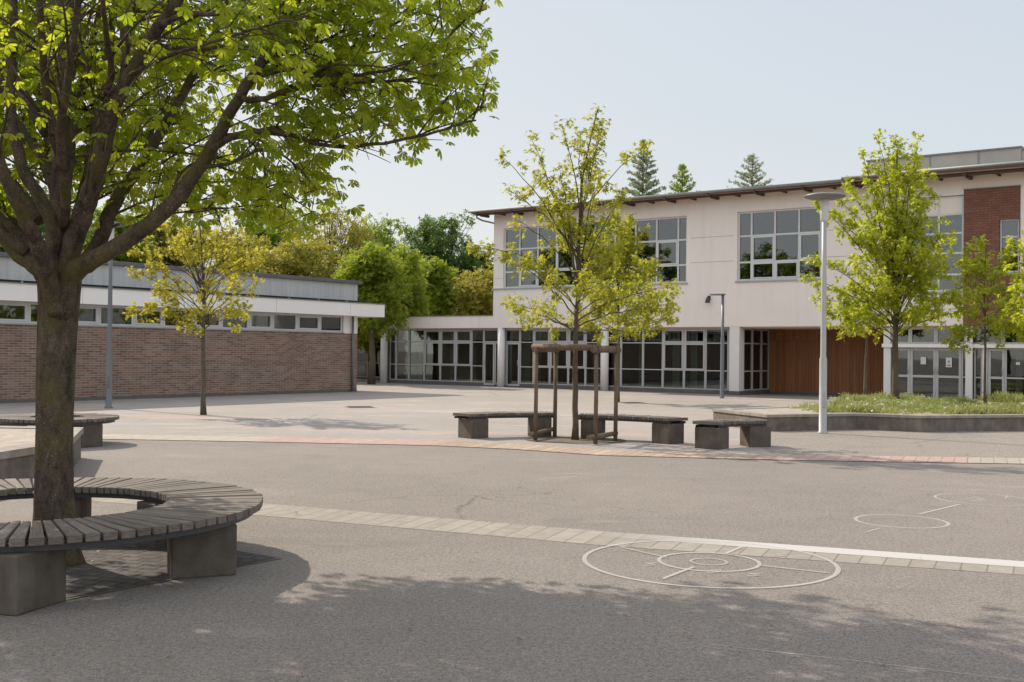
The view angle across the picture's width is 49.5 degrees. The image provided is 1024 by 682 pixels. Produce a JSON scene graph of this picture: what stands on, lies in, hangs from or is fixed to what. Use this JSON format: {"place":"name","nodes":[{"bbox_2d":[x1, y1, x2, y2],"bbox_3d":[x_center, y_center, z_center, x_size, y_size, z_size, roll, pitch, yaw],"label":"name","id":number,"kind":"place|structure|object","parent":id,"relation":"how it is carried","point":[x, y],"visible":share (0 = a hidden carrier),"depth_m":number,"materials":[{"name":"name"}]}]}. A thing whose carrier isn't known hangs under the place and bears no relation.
{"place":"outdoors","nodes":[
{"label":"outdoors","id":0,"kind":"place"},
{"bbox_2d":[0,382,839,453],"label":"plaza","id":1,"kind":"structure","parent":0,"point":[414,411],"depth_m":29.21,"materials":[{"name":"concrete"}]},
{"bbox_2d":[0,182,73,251],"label":"broadleaf tree","id":2,"kind":"object","parent":1,"relation":"on","point":[42,229],"visible":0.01,"depth_m":55.53,"materials":[{"name":"green plant"}]},
{"bbox_2d":[94,222,127,407],"bbox_3d":[-10.784,-0.698,29.808,0.860,5.005,0.860,1,-1,0],"label":"street lamp","id":3,"kind":"object","parent":1,"relation":"on","point":[109,354],"visible":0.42,"depth_m":29.75,"materials":[{"name":"grey metal"}]},
{"bbox_2d":[81,203,159,263],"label":"broadleaf tree","id":4,"kind":"object","parent":1,"relation":"on","point":[123,257],"visible":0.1,"depth_m":57.35,"materials":[{"name":"green plant"}]},
{"bbox_2d":[140,217,211,267],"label":"broadleaf tree","id":5,"kind":"object","parent":1,"relation":"on","point":[163,238],"visible":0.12,"depth_m":61.51,"materials":[{"name":"green plant"}]},
{"bbox_2d":[0,252,385,402],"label":"brick hall","id":6,"kind":"structure","parent":1,"relation":"on","point":[297,335],"depth_m":37.55,"materials":[{"name":"brick"}]},
{"bbox_2d":[0,301,28,322],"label":"window","id":7,"kind":"structure","parent":6,"relation":"in","point":[25,319],"depth_m":32.22,"materials":[{"name":"metal"}]},
{"bbox_2d":[29,302,36,323],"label":"window","id":8,"kind":"structure","parent":6,"relation":"in","point":[30,303],"depth_m":32.51,"materials":[{"name":"metal"}]},
{"bbox_2d":[78,305,98,324],"bbox_3d":[-13.121,-0.799,33.890,0.104,0.618,1.142,0,-1,36],"label":"window","id":9,"kind":"structure","parent":6,"relation":"in","point":[96,307],"depth_m":34.15,"materials":[{"name":"metal"}]},
{"bbox_2d":[99,305,132,325],"bbox_3d":[-12.424,-0.783,34.850,0.090,0.618,1.212,0,-1,36],"label":"window","id":10,"kind":"structure","parent":6,"relation":"in","point":[100,306],"depth_m":34.80,"materials":[{"name":"metal"}]},
{"bbox_2d":[133,307,163,326],"bbox_3d":[-11.723,-0.767,35.790,0.104,0.618,1.122,0,-1,36],"label":"window","id":11,"kind":"structure","parent":6,"relation":"in","point":[157,309],"depth_m":35.80,"materials":[{"name":"metal"}]},
{"bbox_2d":[193,311,220,328],"bbox_3d":[-10.339,-0.736,37.672,0.104,0.618,1.152,0,-1,36],"label":"window","id":12,"kind":"structure","parent":6,"relation":"in","point":[218,326],"depth_m":37.90,"materials":[{"name":"metal"}]},
{"bbox_2d":[221,311,248,329],"bbox_3d":[-9.649,-0.720,38.623,0.090,0.618,1.182,0,-1,36],"label":"window","id":13,"kind":"structure","parent":6,"relation":"in","point":[247,322],"depth_m":38.40,"materials":[{"name":"metal"}]},
{"bbox_2d":[248,312,272,329],"bbox_3d":[-8.962,-0.704,39.547,0.104,0.618,1.102,0,-1,36],"label":"window","id":14,"kind":"structure","parent":6,"relation":"in","point":[270,315],"depth_m":39.52,"materials":[{"name":"metal"}]},
{"bbox_2d":[273,313,296,330],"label":"window","id":15,"kind":"structure","parent":6,"relation":"in","point":[285,322],"depth_m":40.49,"materials":[{"name":"metal"}]},
{"bbox_2d":[297,314,319,331],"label":"window","id":16,"kind":"structure","parent":6,"relation":"in","point":[309,322],"depth_m":41.40,"materials":[{"name":"glass"}]},
{"bbox_2d":[320,315,341,331],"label":"window","id":17,"kind":"structure","parent":6,"relation":"in","point":[328,323],"depth_m":42.35,"materials":[{"name":"metal"}]},
{"bbox_2d":[122,204,268,414],"bbox_3d":[-7.742,-0.870,27.219,3.538,5.377,2.767,1,-1,-19],"label":"young tree","id":18,"kind":"object","parent":1,"relation":"on","point":[206,283],"visible":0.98,"depth_m":27.24,"materials":[{"name":"green plant"}]},
{"bbox_2d":[182,223,274,272],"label":"broadleaf tree","id":19,"kind":"object","parent":1,"relation":"on","point":[232,230],"visible":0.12,"depth_m":59.77,"materials":[{"name":"green plant"}]},
{"bbox_2d":[209,199,322,268],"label":"broadleaf tree","id":20,"kind":"object","parent":1,"relation":"on","point":[268,231],"visible":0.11,"depth_m":67.06,"materials":[{"name":"green plant"}]},
{"bbox_2d":[244,234,345,278],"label":"broadleaf tree","id":21,"kind":"object","parent":1,"relation":"on","point":[288,265],"visible":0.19,"depth_m":57.14,"materials":[{"name":"green plant"}]},
{"bbox_2d":[274,203,379,275],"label":"broadleaf tree","id":22,"kind":"object","parent":1,"relation":"on","point":[355,239],"visible":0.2,"depth_m":61.51,"materials":[{"name":"green plant"}]},
{"bbox_2d":[330,258,379,353],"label":"broadleaf tree","id":23,"kind":"object","parent":1,"relation":"on","point":[361,341],"visible":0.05,"depth_m":57.57,"materials":[{"name":"green plant"}]},
{"bbox_2d":[330,239,412,383],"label":"tree","id":24,"kind":"object","parent":1,"relation":"on","point":[372,269],"visible":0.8,"depth_m":52.16,"materials":[{"name":"green plant"}]},
{"bbox_2d":[338,212,408,257],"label":"broadleaf tree","id":25,"kind":"object","parent":1,"relation":"on","point":[385,239],"visible":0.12,"depth_m":69.31,"materials":[{"name":"green plant"}]},
{"bbox_2d":[379,242,431,351],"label":"broadleaf tree","id":26,"kind":"object","parent":1,"relation":"on","point":[415,304],"visible":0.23,"depth_m":56.17,"materials":[{"name":"green plant"}]},
{"bbox_2d":[414,255,462,315],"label":"broadleaf tree","id":27,"kind":"object","parent":1,"relation":"on","point":[440,282],"visible":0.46,"depth_m":61.43,"materials":[{"name":"green plant"}]},
{"bbox_2d":[397,209,482,286],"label":"broadleaf tree","id":28,"kind":"object","parent":1,"relation":"on","point":[439,242],"visible":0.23,"depth_m":72.66,"materials":[{"name":"green plant"}]},
{"bbox_2d":[447,265,493,315],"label":"broadleaf tree","id":29,"kind":"object","parent":1,"relation":"on","point":[478,298],"visible":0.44,"depth_m":60.14,"materials":[{"name":"green plant"}]},
{"bbox_2d":[453,411,552,438],"bbox_3d":[-0.110,1.605,21.333,2.082,0.473,0.681,1,-1,-23],"label":"curved bench","id":30,"kind":"object","parent":1,"relation":"on","point":[472,425],"visible":0.93,"depth_m":21.02,"materials":[{"name":"grey concrete"}]},
{"bbox_2d":[526,437,625,442],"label":"tree pit soil","id":31,"kind":"object","parent":1,"relation":"on","point":[563,439],"visible":0.88,"depth_m":20.51,"materials":[{"name":"brown soil"}]},
{"bbox_2d":[465,103,681,439],"bbox_3d":[1.201,-1.282,20.948,3.428,6.272,2.987,0,-1,36],"label":"young tree","id":32,"kind":"object","parent":31,"relation":"on","point":[567,223],"visible":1,"depth_m":20.66,"materials":[{"name":"green plant"}]},
{"bbox_2d":[528,344,620,443],"bbox_3d":[1.159,0.952,20.539,1.562,1.791,1.295,0,-1,30],"label":"tree guard","id":33,"kind":"object","parent":31,"relation":"on","point":[594,349],"visible":0.98,"depth_m":20.37,"materials":[{"name":"brown wood"}]},
{"bbox_2d":[559,209,683,401],"bbox_3d":[3.693,-1.198,36.691,3.807,6.437,3.896,1,-1,-12],"label":"young tree","id":34,"kind":"object","parent":1,"relation":"on","point":[625,232],"visible":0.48,"depth_m":36.46,"materials":[{"name":"green plant"}]},
{"bbox_2d":[578,413,687,443],"bbox_3d":[2.190,1.623,20.672,2.193,0.473,0.704,0,-1,31],"label":"bench","id":35,"kind":"object","parent":1,"relation":"on","point":[667,430],"visible":0.88,"depth_m":20.21,"materials":[{"name":"grey concrete"}]},
{"bbox_2d":[622,139,666,196],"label":"conifer","id":36,"kind":"object","parent":1,"relation":"on","point":[638,185],"visible":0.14,"depth_m":75.90,"materials":[{"name":"green plant"}]},
{"bbox_2d":[357,146,1023,398],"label":"school building","id":37,"kind":"structure","parent":1,"relation":"on","point":[745,250],"depth_m":44.47,"materials":[{"name":"paint"}]},
{"bbox_2d":[357,344,367,376],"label":"window","id":38,"kind":"structure","parent":37,"relation":"in","point":[362,356],"depth_m":59.39,"materials":[{"name":"glass"}]},
{"bbox_2d":[367,335,380,377],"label":"window","id":39,"kind":"structure","parent":37,"relation":"in","point":[377,350],"depth_m":58.73,"materials":[{"name":"metal"}]},
{"bbox_2d":[389,330,396,379],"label":"window","id":40,"kind":"structure","parent":37,"relation":"in","point":[392,373],"depth_m":55.06,"materials":[{"name":"metal"}]},
{"bbox_2d":[396,330,408,379],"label":"window","id":41,"kind":"structure","parent":37,"relation":"in","point":[402,340],"depth_m":54.69,"materials":[{"name":"glass"}]},
{"bbox_2d":[409,330,424,380],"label":"window","id":42,"kind":"structure","parent":37,"relation":"in","point":[411,332],"depth_m":54.32,"materials":[{"name":"metal"}]},
{"bbox_2d":[424,330,440,380],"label":"window","id":43,"kind":"structure","parent":37,"relation":"in","point":[426,341],"depth_m":53.62,"materials":[{"name":"metal"}]},
{"bbox_2d":[440,330,455,381],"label":"window","id":44,"kind":"structure","parent":37,"relation":"in","point":[442,341],"depth_m":53.05,"materials":[{"name":"metal"}]},
{"bbox_2d":[455,330,471,381],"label":"window","id":45,"kind":"structure","parent":37,"relation":"in","point":[456,358],"depth_m":52.43,"materials":[{"name":"metal"}]},
{"bbox_2d":[471,330,483,382],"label":"window","id":46,"kind":"structure","parent":37,"relation":"in","point":[472,365],"depth_m":51.98,"materials":[{"name":"metal"}]},
{"bbox_2d":[484,342,494,384],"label":"door","id":47,"kind":"structure","parent":37,"relation":"in","point":[485,343],"depth_m":51.45,"materials":[{"name":"metal"}]},
{"bbox_2d":[494,342,505,384],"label":"window","id":48,"kind":"structure","parent":37,"relation":"in","point":[495,342],"depth_m":51.23,"materials":[{"name":"metal"}]},
{"bbox_2d":[484,329,519,341],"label":"window","id":49,"kind":"structure","parent":37,"relation":"in","point":[506,330],"depth_m":50.90,"materials":[{"name":"metal"}]},
{"bbox_2d":[506,342,519,385],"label":"door","id":50,"kind":"structure","parent":37,"relation":"in","point":[518,361],"depth_m":50.64,"materials":[{"name":"metal"}]},
{"bbox_2d":[520,329,533,383],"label":"window","id":51,"kind":"structure","parent":37,"relation":"in","point":[521,342],"depth_m":50.37,"materials":[{"name":"metal"}]},
{"bbox_2d":[533,329,549,384],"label":"window","id":52,"kind":"structure","parent":37,"relation":"in","point":[535,342],"depth_m":49.65,"materials":[{"name":"metal"}]},
{"bbox_2d":[550,329,568,384],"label":"window","id":53,"kind":"structure","parent":37,"relation":"in","point":[567,331],"depth_m":49.05,"materials":[{"name":"metal"}]},
{"bbox_2d":[568,329,585,385],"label":"window","id":54,"kind":"structure","parent":37,"relation":"in","point":[569,334],"depth_m":48.72,"materials":[{"name":"metal"}]},
{"bbox_2d":[585,331,599,385],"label":"window","id":55,"kind":"structure","parent":37,"relation":"in","point":[586,368],"depth_m":48.31,"materials":[{"name":"metal"}]},
{"bbox_2d":[504,216,686,287],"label":"window","id":56,"kind":"structure","parent":37,"relation":"in","point":[668,241],"depth_m":46.88,"materials":[{"name":"metal"}]},
{"bbox_2d":[621,329,642,387],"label":"window","id":57,"kind":"structure","parent":37,"relation":"in","point":[622,342],"depth_m":47.14,"materials":[{"name":"metal"}]},
{"bbox_2d":[643,329,662,387],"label":"window","id":58,"kind":"structure","parent":37,"relation":"in","point":[644,342],"depth_m":46.52,"materials":[{"name":"metal"}]},
{"bbox_2d":[663,329,683,388],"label":"window","id":59,"kind":"structure","parent":37,"relation":"in","point":[664,335],"depth_m":45.82,"materials":[{"name":"metal"}]},
{"bbox_2d":[684,329,705,389],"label":"door frame","id":60,"kind":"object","parent":37,"relation":"in","point":[703,342],"depth_m":45.24,"materials":[{"name":"metal"}]},
{"bbox_2d":[705,329,728,389],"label":"window frame","id":61,"kind":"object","parent":37,"relation":"in","point":[706,370],"depth_m":44.76,"materials":[{"name":"metal"}]},
{"bbox_2d":[744,329,752,390],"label":"window","id":62,"kind":"structure","parent":37,"relation":"in","point":[748,333],"depth_m":44.53,"materials":[{"name":"metal"}]},
{"bbox_2d":[752,329,761,389],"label":"window","id":63,"kind":"structure","parent":37,"relation":"in","point":[757,333],"depth_m":45.23,"materials":[{"name":"metal"}]},
{"bbox_2d":[762,330,769,389],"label":"window","id":64,"kind":"structure","parent":37,"relation":"in","point":[765,333],"depth_m":45.87,"materials":[{"name":"metal"}]},
{"bbox_2d":[738,207,820,280],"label":"window","id":65,"kind":"structure","parent":37,"relation":"in","point":[772,244],"depth_m":42.89,"materials":[{"name":"metal"}]},
{"bbox_2d":[898,348,909,393],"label":"door","id":66,"kind":"structure","parent":37,"relation":"in","point":[908,367],"depth_m":40.12,"materials":[{"name":"metal"}]},
{"bbox_2d":[910,348,935,397],"bbox_3d":[14.720,1.178,39.821,0.890,1.850,0.136,0,-1,36],"label":"door","id":67,"kind":"structure","parent":37,"relation":"in","point":[933,376],"depth_m":39.76,"materials":[{"name":"metal"}]},
{"bbox_2d":[910,328,935,343],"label":"window","id":68,"kind":"structure","parent":37,"relation":"in","point":[911,329],"depth_m":39.86,"materials":[{"name":"metal"}]},
{"bbox_2d":[899,196,963,291],"bbox_3d":[14.835,-3.414,39.561,2.410,3.350,0.080,0,-1,36],"label":"window","id":69,"kind":"structure","parent":37,"relation":"in","point":[952,207],"depth_m":39.14,"materials":[{"name":"glass"}]},
{"bbox_2d":[936,348,961,398],"bbox_3d":[15.434,1.181,39.296,0.860,1.850,0.136,0,-1,36],"label":"door","id":70,"kind":"structure","parent":37,"relation":"in","point":[938,376],"depth_m":39.40,"materials":[{"name":"metal"}]},
{"bbox_2d":[961,348,964,398],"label":"window","id":71,"kind":"structure","parent":37,"relation":"in","point":[962,375],"depth_m":39.03,"materials":[{"name":"metal"}]},
{"bbox_2d":[974,348,981,398],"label":"window","id":72,"kind":"structure","parent":37,"relation":"in","point":[975,377],"depth_m":38.75,"materials":[{"name":"metal"}]},
{"bbox_2d":[988,349,1004,393],"bbox_3d":[16.715,1.186,38.354,0.540,1.850,0.136,0,-1,36],"label":"door","id":73,"kind":"structure","parent":37,"relation":"in","point":[990,377],"depth_m":38.38,"materials":[{"name":"metal"}]},
{"bbox_2d":[1000,219,1018,271],"bbox_3d":[17.005,-3.248,37.939,0.620,1.815,0.080,0,-1,36],"label":"window","id":74,"kind":"structure","parent":37,"relation":"in","point":[1010,227],"depth_m":37.92,"materials":[{"name":"glass"}]},
{"bbox_2d":[1005,348,1023,393],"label":"window","id":75,"kind":"structure","parent":37,"relation":"in","point":[1006,349],"depth_m":38.16,"materials":[{"name":"metal"}]},
{"bbox_2d":[710,293,725,397],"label":"street lamp","id":76,"kind":"object","parent":1,"relation":"on","point":[722,353],"visible":1,"depth_m":40.61,"materials":[{"name":"grey metal"}]},
{"bbox_2d":[692,419,770,449],"bbox_3d":[3.863,1.630,19.559,1.571,0.473,0.677,1,-1,-32],"label":"curved bench","id":77,"kind":"object","parent":1,"relation":"on","point":[711,434],"visible":1,"depth_m":19.29,"materials":[{"name":"grey concrete"}]},
{"bbox_2d":[712,397,1023,431],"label":"raised planter","id":78,"kind":"object","parent":1,"relation":"on","point":[782,418],"visible":0.6,"depth_m":24.18,"materials":[{"name":"concrete"}]},
{"bbox_2d":[831,277,891,395],"bbox_3d":[10.870,-0.137,34.358,1.619,3.862,1.747,0,-1,41],"label":"young tree","id":79,"kind":"object","parent":78,"relation":"in","point":[844,332],"visible":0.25,"depth_m":34.35,"materials":[{"name":"green plant"}]},
{"bbox_2d":[798,128,981,399],"bbox_3d":[10.528,-2.087,30.869,4.355,7.706,3.670,1,-1,-40],"label":"young tree","id":80,"kind":"object","parent":78,"relation":"in","point":[898,244],"visible":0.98,"depth_m":30.68,"materials":[{"name":"green plant"}]},
{"bbox_2d":[790,392,1022,413],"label":"white flowers","id":81,"kind":"object","parent":78,"relation":"on","point":[903,403],"visible":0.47,"depth_m":26.76,"materials":[{"name":"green plant"}]},
{"bbox_2d":[940,235,1019,403],"bbox_3d":[12.348,-0.525,29.190,1.762,4.576,1.881,1,-1,-43],"label":"young tree","id":82,"kind":"object","parent":78,"relation":"on","point":[981,268],"visible":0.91,"depth_m":29.08,"materials":[{"name":"green plant"}]},
{"bbox_2d":[993,227,1023,343],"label":"young tree","id":83,"kind":"object","parent":78,"relation":"in","point":[1017,326],"visible":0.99,"depth_m":27.66,"materials":[{"name":"green plant"}]},
{"bbox_2d":[447,246,493,313],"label":"broadleaf tree","id":84,"kind":"object","parent":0,"point":[471,262],"visible":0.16,"depth_m":71.03,"materials":[{"name":"green plant"}]},
{"bbox_2d":[0,439,1023,681],"bbox_3d":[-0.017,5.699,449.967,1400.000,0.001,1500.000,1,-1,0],"label":"ground","id":85,"kind":"structure","parent":0,"point":[464,616],"depth_m":7.91,"materials":[{"name":"grey asphalt"}]},
{"bbox_2d":[0,426,83,483],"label":"raised planter","id":86,"kind":"object","parent":85,"relation":"on","point":[17,453],"visible":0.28,"depth_m":13.24,"materials":[{"name":"concrete"}]},
{"bbox_2d":[0,413,118,447],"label":"round bench","id":87,"kind":"object","parent":85,"relation":"on","point":[92,425],"visible":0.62,"depth_m":18.25,"materials":[{"name":"grey wood"}]},
{"bbox_2d":[66,550,279,599],"bbox_3d":[-3.567,1.683,8.435,2.530,0.001,2.530,0,-1,36],"label":"pit edging","id":88,"kind":"object","parent":85,"relation":"on","point":[164,579],"visible":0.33,"depth_m":7.73,"materials":[{"name":"concrete"}]},
{"bbox_2d":[7,540,275,597],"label":"tree pit setts","id":89,"kind":"structure","parent":88,"relation":"on","point":[106,571],"depth_m":8.26,"materials":[{"name":"grey stone"}]},
{"bbox_2d":[0,477,262,615],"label":"round bench","id":90,"kind":"object","parent":89,"relation":"on","point":[191,525],"visible":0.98,"depth_m":7.86,"materials":[{"name":"grey wood"}]},
{"bbox_2d":[0,0,502,566],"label":"broad tree","id":91,"kind":"object","parent":89,"relation":"on","point":[58,114],"visible":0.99,"depth_m":8.03,"materials":[{"name":"green plant"}]},
{"bbox_2d":[103,434,275,440],"bbox_3d":[-16.686,1.653,20.749,24.725,0.001,1.287,1,-1,3],"label":"beige paving strip","id":92,"kind":"object","parent":85,"relation":"on","point":[181,437],"visible":0.6,"depth_m":20.22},
{"bbox_2d":[252,437,446,444],"bbox_3d":[-2.917,1.790,19.933,3.392,0.001,1.128,1,-1,7],"label":"red paving strip","id":93,"kind":"object","parent":85,"relation":"on","point":[354,440],"visible":1,"depth_m":19.90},
{"bbox_2d":[16,484,1023,574],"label":"pale paving strip","id":94,"kind":"object","parent":85,"relation":"on","point":[592,537],"visible":0.69,"depth_m":9.98,"materials":[{"name":"grey concrete"}]},
{"bbox_2d":[681,537,1023,566],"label":"painted line","id":95,"kind":"object","parent":94,"relation":"on","point":[908,555],"visible":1,"depth_m":9.23,"materials":[{"name":"grey paint"}]},
{"bbox_2d":[427,440,765,458],"bbox_3d":[1.235,1.821,18.556,5.751,0.001,1.496,0,-1,22],"label":"tan paving strip","id":96,"kind":"object","parent":85,"relation":"on","point":[589,451],"visible":1,"depth_m":18.32,"materials":[{"name":"grey concrete"}]},
{"bbox_2d":[657,552,761,571],"bbox_3d":[1.553,1.739,8.765,0.812,0.001,0.812,1,-1,0],"label":"chalk circle","id":97,"kind":"object","parent":85,"relation":"on","point":[759,564],"visible":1,"depth_m":8.74,"materials":[{"name":"grey paint"}]},
{"bbox_2d":[582,540,840,588],"bbox_3d":[1.553,1.739,8.765,1.996,0.001,1.996,1,-1,0],"label":"chalk circle","id":98,"kind":"object","parent":85,"relation":"on","point":[836,573],"visible":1,"depth_m":8.45,"materials":[{"name":"grey paint"}]},
{"bbox_2d":[757,454,967,462],"bbox_3d":[5.582,1.858,17.609,3.547,0.001,0.972,1,-1,4],"label":"red paving strip","id":99,"kind":"object","parent":85,"relation":"on","point":[867,458],"visible":1,"depth_m":17.58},
{"bbox_2d":[710,644,1023,680],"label":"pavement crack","id":100,"kind":"object","parent":85,"relation":"on","point":[871,662],"visible":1,"depth_m":5.95,"materials":[{"name":"grey asphalt"}]},
{"bbox_2d":[762,429,1023,457],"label":"asphalt apron","id":101,"kind":"object","parent":85,"relation":"on","point":[988,444],"visible":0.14,"depth_m":20.63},
{"bbox_2d":[803,192,845,433],"bbox_3d":[6.482,-0.577,23.118,0.860,5.005,0.860,1,-1,0],"label":"street lamp","id":102,"kind":"object","parent":101,"relation":"on","point":[824,198],"visible":1,"depth_m":23.06,"materials":[{"name":"metal"}]},
{"bbox_2d":[854,514,949,527],"bbox_3d":[3.865,1.788,11.031,0.905,0.001,0.905,1,-1,0],"label":"hopscotch circle","id":103,"kind":"object","parent":85,"relation":"on","point":[946,522],"visible":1,"depth_m":11.04,"materials":[{"name":"grey paint"}]},
{"bbox_2d":[934,493,1023,505],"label":"hopscotch circle","id":104,"kind":"object","parent":85,"relation":"on","point":[972,493],"visible":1,"depth_m":12.93,"materials":[{"name":"grey paint"}]},
{"bbox_2d":[968,457,1023,463],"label":"beige paving strip","id":105,"kind":"object","parent":85,"relation":"on","point":[995,460],"visible":1,"depth_m":17.47,"materials":[{"name":"white concrete"}]},
{"bbox_2d":[0,0,1023,272],"label":"sky","id":106,"kind":"structure","parent":0,"point":[799,86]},
{"bbox_2d":[664,163,700,193],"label":"conifer","id":107,"kind":"object","parent":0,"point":[676,185],"visible":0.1,"depth_m":79.92,"materials":[{"name":"green plant"}]},
{"bbox_2d":[725,153,773,188],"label":"conifer","id":108,"kind":"object","parent":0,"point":[752,171],"visible":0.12,"depth_m":79.95,"materials":[{"name":"green plant"}]},
{"bbox_2d":[788,390,1023,414],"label":"planter grass","id":109,"kind":"structure","parent":0,"point":[844,405],"depth_m":25.99,"materials":[{"name":"green plant"}]},
{"bbox_2d":[976,391,1023,402],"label":"planter grass","id":110,"kind":"structure","parent":0,"point":[1002,397],"depth_m":31.21,"materials":[{"name":"green plant"}]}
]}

